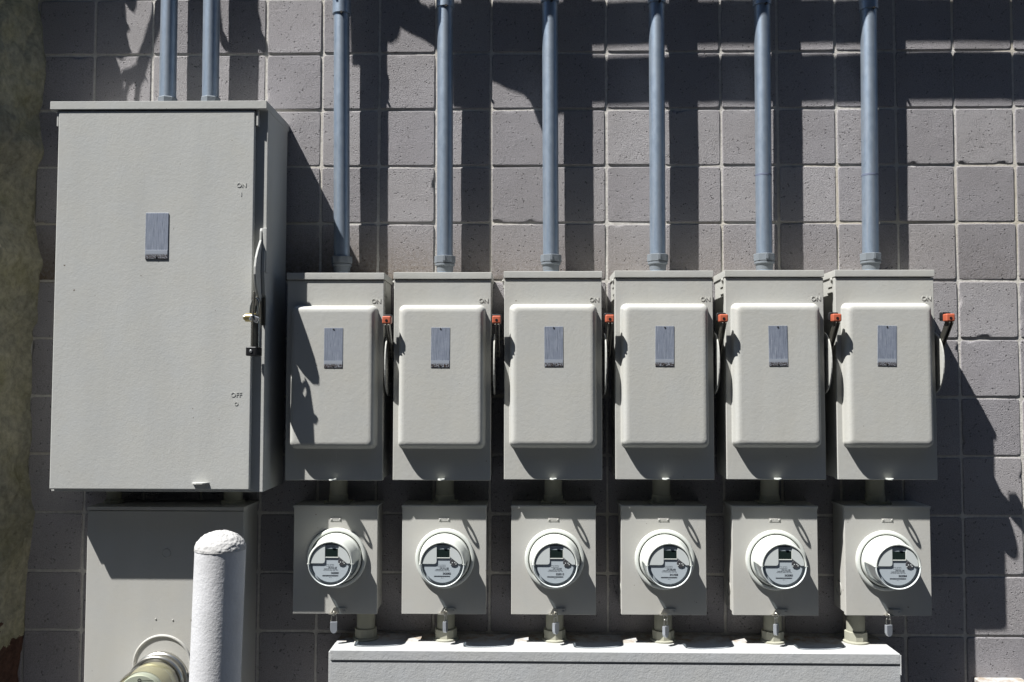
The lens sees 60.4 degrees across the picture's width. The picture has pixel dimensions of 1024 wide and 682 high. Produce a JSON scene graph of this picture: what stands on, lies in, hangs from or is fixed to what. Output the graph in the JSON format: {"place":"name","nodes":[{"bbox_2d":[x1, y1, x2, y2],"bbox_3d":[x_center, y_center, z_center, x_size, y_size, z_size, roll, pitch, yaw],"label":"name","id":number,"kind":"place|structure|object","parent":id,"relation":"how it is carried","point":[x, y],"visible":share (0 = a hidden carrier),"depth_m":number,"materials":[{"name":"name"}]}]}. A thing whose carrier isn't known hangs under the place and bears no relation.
{"place":"outdoors","nodes":[
{"label":"outdoors","id":0,"kind":"place"},
{"label":"pavement","id":1,"kind":"structure","parent":0,"visible":0},
{"bbox_2d":[0,0,45,681],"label":"rock pilaster","id":2,"kind":"object","parent":1,"relation":"on","point":[22,67],"visible":1,"depth_m":3.03,"materials":[{"name":"stone"}]},
{"bbox_2d":[189,530,246,681],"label":"bollard","id":3,"kind":"object","parent":1,"relation":"on","point":[217,607],"visible":1,"depth_m":2.33,"materials":[{"name":"paint"}]},
{"bbox_2d":[18,0,1023,681],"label":"block wall","id":4,"kind":"structure","parent":1,"relation":"on","point":[950,118],"depth_m":3.09,"materials":[{"name":"concrete"}]},
{"bbox_2d":[50,101,288,491],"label":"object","id":5,"kind":"object","parent":4,"relation":"attached to","point":[170,261],"visible":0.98,"depth_m":2.85,"materials":[{"name":"paint"}]},
{"bbox_2d":[50,110,259,489],"bbox_3d":[-1.158,-0.139,2.853,0.662,1.231,0.033,0,-3,1],"label":"door","id":6,"kind":"structure","parent":5,"relation":"in","point":[152,374],"depth_m":2.84,"materials":[{"name":"paint"}]},
{"bbox_2d":[158,0,177,100],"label":"conduit","id":7,"kind":"object","parent":5,"relation":"attached to","point":[168,52],"visible":0.77,"depth_m":3.07,"materials":[{"name":"metal"}]},
{"bbox_2d":[201,0,219,100],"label":"conduit","id":8,"kind":"object","parent":5,"relation":"attached to","point":[211,50],"visible":0.82,"depth_m":3.06,"materials":[{"name":"metal"}]},
{"bbox_2d":[243,297,259,322],"bbox_3d":[-0.825,-0.098,2.797,0.054,0.086,0.032,0,-3,1],"label":"padlock","id":9,"kind":"object","parent":5,"relation":"hanging from","point":[247,317],"visible":1,"depth_m":2.79,"materials":[{"name":"gold metal"}]},
{"bbox_2d":[246,321,261,355],"bbox_3d":[-0.821,-0.017,2.801,0.034,0.131,0.064,0,-3,1],"label":"padlock","id":10,"kind":"object","parent":5,"relation":"hanging from","point":[254,351],"visible":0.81,"depth_m":2.77,"materials":[{"name":"black metal"}]},
{"bbox_2d":[84,500,258,681],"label":"service cabinet","id":11,"kind":"object","parent":4,"relation":"attached to","point":[140,573],"visible":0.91,"depth_m":2.90,"materials":[{"name":"metal"}]},
{"bbox_2d":[104,491,123,503],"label":"conduit nipple","id":12,"kind":"object","parent":11,"relation":"on","point":[113,497],"visible":0.77,"depth_m":2.98,"materials":[{"name":"grey metal"}]},
{"bbox_2d":[120,651,188,681],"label":"electric meter","id":13,"kind":"object","parent":11,"relation":"attached to","point":[160,666],"visible":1,"depth_m":2.82,"materials":[{"name":"beige metal"}]},
{"bbox_2d":[221,492,244,504],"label":"conduit nipple","id":14,"kind":"object","parent":11,"relation":"on","point":[232,498],"visible":0.8,"depth_m":2.96,"materials":[{"name":"grey metal"}]},
{"bbox_2d":[293,500,383,614],"bbox_3d":[-0.587,0.730,2.983,0.283,0.358,0.147,0,-3,1],"label":"meter socket","id":15,"kind":"object","parent":4,"relation":"attached to","point":[362,520],"visible":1,"depth_m":2.93,"materials":[{"name":"paint"}]},
{"bbox_2d":[330,611,336,632],"bbox_3d":[-0.589,0.928,2.909,0.023,0.074,0.018,0,-3,-7],"label":"padlock","id":16,"kind":"object","parent":15,"relation":"hanging from","point":[333,626],"visible":1,"depth_m":2.90,"materials":[{"name":"silver metal"}]},
{"bbox_2d":[307,528,366,587],"bbox_3d":[-0.583,0.718,2.877,0.197,0.197,0.108,0,-3,1],"label":"electric meter","id":17,"kind":"object","parent":15,"relation":"attached to","point":[336,557],"visible":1,"depth_m":2.83,"materials":[{"name":"grey plastic"}]},
{"bbox_2d":[324,480,352,503],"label":"conduit nipple","id":18,"kind":"object","parent":15,"relation":"on","point":[338,494],"visible":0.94,"depth_m":2.97,"materials":[{"name":"grey metal"}]},
{"bbox_2d":[285,273,393,480],"bbox_3d":[-0.573,0.119,2.963,0.364,0.686,0.243,0,-3,1],"label":"disconnect switch","id":19,"kind":"object","parent":4,"relation":"attached to","point":[339,367],"visible":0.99,"depth_m":2.88,"materials":[{"name":"paint"}]},
{"bbox_2d":[285,280,384,480],"bbox_3d":[-0.587,0.128,2.909,0.322,0.662,0.073,0,-3,1],"label":"door","id":20,"kind":"structure","parent":19,"relation":"in","point":[335,416],"depth_m":2.88,"materials":[{"name":"paint"}]},
{"bbox_2d":[331,0,351,272],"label":"conduit","id":21,"kind":"object","parent":19,"relation":"on","point":[341,260],"visible":0.89,"depth_m":3.04,"materials":[{"name":"metal"}]},
{"bbox_2d":[402,500,488,614],"bbox_3d":[-0.224,0.728,2.976,0.283,0.358,0.147,0,-3,1],"label":"meter socket","id":22,"kind":"object","parent":4,"relation":"attached to","point":[422,519],"visible":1,"depth_m":2.92,"materials":[{"name":"paint"}]},
{"bbox_2d":[431,480,457,503],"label":"conduit nipple","id":23,"kind":"object","parent":22,"relation":"on","point":[444,492],"visible":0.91,"depth_m":2.96,"materials":[{"name":"grey metal"}]},
{"bbox_2d":[415,528,474,588],"bbox_3d":[-0.223,0.719,2.870,0.197,0.197,0.108,0,-3,1],"label":"electric meter","id":24,"kind":"object","parent":22,"relation":"attached to","point":[444,558],"visible":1,"depth_m":2.83,"materials":[{"name":"grey plastic"}]},
{"bbox_2d":[443,610,447,632],"bbox_3d":[-0.220,0.924,2.903,0.018,0.074,0.023,-1,-3,13],"label":"padlock","id":25,"kind":"object","parent":22,"relation":"hanging from","point":[445,626],"visible":1,"depth_m":2.90,"materials":[{"name":"silver metal"}]},
{"bbox_2d":[393,272,500,480],"bbox_3d":[-0.216,0.117,2.957,0.364,0.686,0.243,0,-3,1],"label":"disconnect switch","id":26,"kind":"object","parent":4,"relation":"attached to","point":[446,353],"visible":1,"depth_m":2.87,"materials":[{"name":"paint"}]},
{"bbox_2d":[393,280,491,479],"bbox_3d":[-0.231,0.127,2.902,0.322,0.662,0.073,0,-3,1],"label":"door","id":27,"kind":"structure","parent":26,"relation":"in","point":[442,416],"depth_m":2.87,"materials":[{"name":"paint"}]},
{"bbox_2d":[434,0,454,271],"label":"conduit","id":28,"kind":"object","parent":26,"relation":"on","point":[444,259],"visible":0.88,"depth_m":3.03,"materials":[{"name":"metal"}]},
{"bbox_2d":[511,500,595,614],"bbox_3d":[0.139,0.728,2.970,0.283,0.358,0.147,0,-3,1],"label":"meter socket","id":29,"kind":"object","parent":4,"relation":"attached to","point":[530,519],"visible":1,"depth_m":2.92,"materials":[{"name":"paint"}]},
{"bbox_2d":[541,480,565,503],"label":"conduit nipple","id":30,"kind":"object","parent":29,"relation":"on","point":[553,492],"visible":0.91,"depth_m":2.96,"materials":[{"name":"grey metal"}]},
{"bbox_2d":[525,529,583,588],"bbox_3d":[0.140,0.719,2.864,0.197,0.197,0.108,0,-3,1],"label":"electric meter","id":31,"kind":"object","parent":29,"relation":"attached to","point":[554,558],"visible":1,"depth_m":2.82,"materials":[{"name":"grey plastic"}]},
{"bbox_2d":[552,611,558,633],"bbox_3d":[0.144,0.927,2.896,0.018,0.074,0.023,-2,-4,41],"label":"padlock","id":32,"kind":"object","parent":29,"relation":"hanging from","point":[555,627],"visible":1,"depth_m":2.89,"materials":[{"name":"silver metal"}]},
{"bbox_2d":[502,271,613,479],"bbox_3d":[0.149,0.114,2.950,0.364,0.686,0.243,0,-3,1],"label":"disconnect switch","id":33,"kind":"object","parent":4,"relation":"attached to","point":[557,352],"visible":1,"depth_m":2.87,"materials":[{"name":"paint"}]},
{"bbox_2d":[540,0,561,270],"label":"conduit","id":34,"kind":"object","parent":33,"relation":"on","point":[550,258],"visible":0.88,"depth_m":3.02,"materials":[{"name":"metal"}]},
{"bbox_2d":[504,279,601,479],"bbox_3d":[0.135,0.124,2.896,0.322,0.662,0.073,0,-3,1],"label":"door","id":35,"kind":"structure","parent":33,"relation":"in","point":[553,415],"depth_m":2.87,"materials":[{"name":"paint"}]},
{"bbox_2d":[328,633,901,681],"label":"wireway","id":36,"kind":"object","parent":4,"relation":"attached to","point":[404,657],"visible":1,"depth_m":2.83,"materials":[{"name":"paint"}]},
{"bbox_2d":[353,614,378,641],"bbox_3d":[-0.495,0.943,2.979,0.087,0.125,0.087,0,-3,1],"label":"conduit nipple","id":37,"kind":"object","parent":36,"relation":"on","point":[365,629],"visible":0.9,"depth_m":2.95,"materials":[{"name":"grey metal"}]},
{"bbox_2d":[433,614,458,642],"bbox_3d":[-0.223,0.943,2.974,0.087,0.125,0.087,1,-3,-28],"label":"conduit nipple","id":38,"kind":"object","parent":36,"relation":"on","point":[450,635],"visible":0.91,"depth_m":2.95,"materials":[{"name":"grey metal"}]},
{"bbox_2d":[542,615,567,642],"bbox_3d":[0.144,0.943,2.967,0.087,0.125,0.087,-2,-3,34],"label":"conduit nipple","id":39,"kind":"object","parent":36,"relation":"on","point":[549,636],"visible":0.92,"depth_m":2.94,"materials":[{"name":"grey metal"}]},
{"bbox_2d":[650,615,675,643],"bbox_3d":[0.508,0.943,2.961,0.087,0.125,0.087,0,-3,5],"label":"conduit nipple","id":40,"kind":"object","parent":36,"relation":"on","point":[657,637],"visible":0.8,"depth_m":2.93,"materials":[{"name":"beige metal"}]},
{"bbox_2d":[759,615,785,644],"bbox_3d":[0.874,0.944,2.954,0.087,0.125,0.087,1,-3,-24],"label":"conduit nipple","id":41,"kind":"object","parent":36,"relation":"on","point":[768,636],"visible":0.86,"depth_m":2.93,"materials":[{"name":"beige metal"}]},
{"bbox_2d":[842,615,869,644],"bbox_3d":[1.151,0.944,2.949,0.087,0.125,0.087,-2,-3,38],"label":"conduit nipple","id":42,"kind":"object","parent":36,"relation":"on","point":[855,632],"visible":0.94,"depth_m":2.92,"materials":[{"name":"beige metal"}]},
{"bbox_2d":[617,500,706,615],"bbox_3d":[0.502,0.727,2.963,0.283,0.358,0.147,0,-3,1],"label":"meter socket","id":43,"kind":"object","parent":4,"relation":"attached to","point":[639,521],"visible":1,"depth_m":2.91,"materials":[{"name":"paint"}]},
{"bbox_2d":[648,480,674,504],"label":"conduit nipple","id":44,"kind":"object","parent":43,"relation":"on","point":[661,492],"visible":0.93,"depth_m":2.95,"materials":[{"name":"grey metal"}]},
{"bbox_2d":[635,529,694,589],"bbox_3d":[0.503,0.719,2.857,0.197,0.197,0.108,0,-3,1],"label":"electric meter","id":45,"kind":"object","parent":43,"relation":"attached to","point":[664,559],"visible":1,"depth_m":2.81,"materials":[{"name":"grey plastic"}]},
{"bbox_2d":[662,616,668,637],"bbox_3d":[0.504,0.936,2.889,0.018,0.074,0.023,-2,-4,43],"label":"padlock","id":46,"kind":"object","parent":43,"relation":"hanging from","point":[665,631],"visible":1,"depth_m":2.88,"materials":[{"name":"silver metal"}]},
{"bbox_2d":[610,271,727,479],"bbox_3d":[0.515,0.113,2.944,0.364,0.686,0.243,0,-3,1],"label":"disconnect switch","id":47,"kind":"object","parent":4,"relation":"attached to","point":[666,346],"visible":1,"depth_m":2.86,"materials":[{"name":"paint"}]},
{"bbox_2d":[647,0,667,270],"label":"conduit","id":48,"kind":"object","parent":47,"relation":"on","point":[657,258],"visible":0.89,"depth_m":3.02,"materials":[{"name":"metal"}]},
{"bbox_2d":[614,278,713,479],"bbox_3d":[0.501,0.123,2.889,0.322,0.662,0.073,0,-3,1],"label":"door","id":49,"kind":"structure","parent":47,"relation":"in","point":[664,415],"depth_m":2.86,"materials":[{"name":"paint"}]},
{"bbox_2d":[723,500,818,615],"bbox_3d":[0.869,0.727,2.957,0.283,0.358,0.147,0,-3,1],"label":"meter socket","id":50,"kind":"object","parent":4,"relation":"attached to","point":[747,523],"visible":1,"depth_m":2.90,"materials":[{"name":"paint"}]},
{"bbox_2d":[754,480,784,504],"bbox_3d":[0.870,0.495,2.973,0.084,0.105,0.072,0,-3,1],"label":"conduit nipple","id":51,"kind":"object","parent":50,"relation":"on","point":[769,492],"visible":0.92,"depth_m":2.95,"materials":[{"name":"grey metal"}]},
{"bbox_2d":[773,613,778,635],"bbox_3d":[0.865,0.927,2.883,0.018,0.074,0.023,-2,-3,36],"label":"padlock","id":52,"kind":"object","parent":50,"relation":"hanging from","point":[776,628],"visible":1,"depth_m":2.88,"materials":[{"name":"silver metal"}]},
{"bbox_2d":[745,530,807,590],"bbox_3d":[0.868,0.720,2.851,0.197,0.197,0.108,0,-3,1],"label":"electric meter","id":53,"kind":"object","parent":50,"relation":"attached to","point":[775,560],"visible":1,"depth_m":2.81,"materials":[{"name":"grey plastic"}]},
{"bbox_2d":[713,270,841,479],"bbox_3d":[0.878,0.112,2.937,0.364,0.686,0.243,0,-3,1],"label":"disconnect switch","id":54,"kind":"object","parent":4,"relation":"attached to","point":[775,368],"visible":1,"depth_m":2.86,"materials":[{"name":"paint"}]},
{"bbox_2d":[753,0,774,269],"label":"conduit","id":55,"kind":"object","parent":54,"relation":"on","point":[764,257],"visible":0.88,"depth_m":3.01,"materials":[{"name":"metal"}]},
{"bbox_2d":[723,278,825,479],"bbox_3d":[0.863,0.122,2.883,0.322,0.662,0.073,0,-3,1],"label":"door","id":56,"kind":"structure","parent":54,"relation":"in","point":[774,416],"depth_m":2.85,"materials":[{"name":"paint"}]},
{"bbox_2d":[831,500,931,615],"bbox_3d":[1.238,0.725,2.950,0.283,0.358,0.147,0,-3,1],"label":"meter socket","id":57,"kind":"object","parent":4,"relation":"attached to","point":[855,523],"visible":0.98,"depth_m":2.90,"materials":[{"name":"paint"}]},
{"bbox_2d":[859,480,891,504],"bbox_3d":[1.223,0.494,2.967,0.084,0.105,0.072,0,-3,1],"label":"conduit nipple","id":58,"kind":"object","parent":57,"relation":"on","point":[874,492],"visible":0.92,"depth_m":2.94,"materials":[{"name":"grey metal"}]},
{"bbox_2d":[855,530,921,590],"bbox_3d":[1.228,0.720,2.844,0.197,0.197,0.108,0,-3,1],"label":"electric meter","id":59,"kind":"object","parent":57,"relation":"attached to","point":[886,560],"visible":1,"depth_m":2.80,"materials":[{"name":"grey plastic"}]},
{"bbox_2d":[885,614,892,636],"bbox_3d":[1.231,0.928,2.876,0.023,0.074,0.018,1,-3,-19],"label":"padlock","id":60,"kind":"object","parent":57,"relation":"hanging from","point":[888,630],"visible":1,"depth_m":2.87,"materials":[{"name":"silver metal"}]},
{"bbox_2d":[822,270,954,479],"bbox_3d":[1.238,0.112,2.931,0.364,0.686,0.243,0,-3,1],"label":"disconnect switch","id":61,"kind":"object","parent":4,"relation":"attached to","point":[888,363],"visible":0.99,"depth_m":2.85,"materials":[{"name":"paint"}]},
{"bbox_2d":[859,0,880,269],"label":"conduit","id":62,"kind":"object","parent":61,"relation":"on","point":[870,257],"visible":0.9,"depth_m":3.01,"materials":[{"name":"metal"}]},
{"bbox_2d":[832,277,937,479],"bbox_3d":[1.224,0.121,2.877,0.322,0.662,0.073,0,-3,1],"label":"door","id":63,"kind":"structure","parent":61,"relation":"in","point":[885,416],"depth_m":2.85,"materials":[{"name":"paint"}]},
{"bbox_2d":[974,677,1023,681],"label":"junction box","id":64,"kind":"object","parent":4,"relation":"attached to","point":[984,679],"visible":1,"depth_m":2.97,"materials":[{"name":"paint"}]}
]}

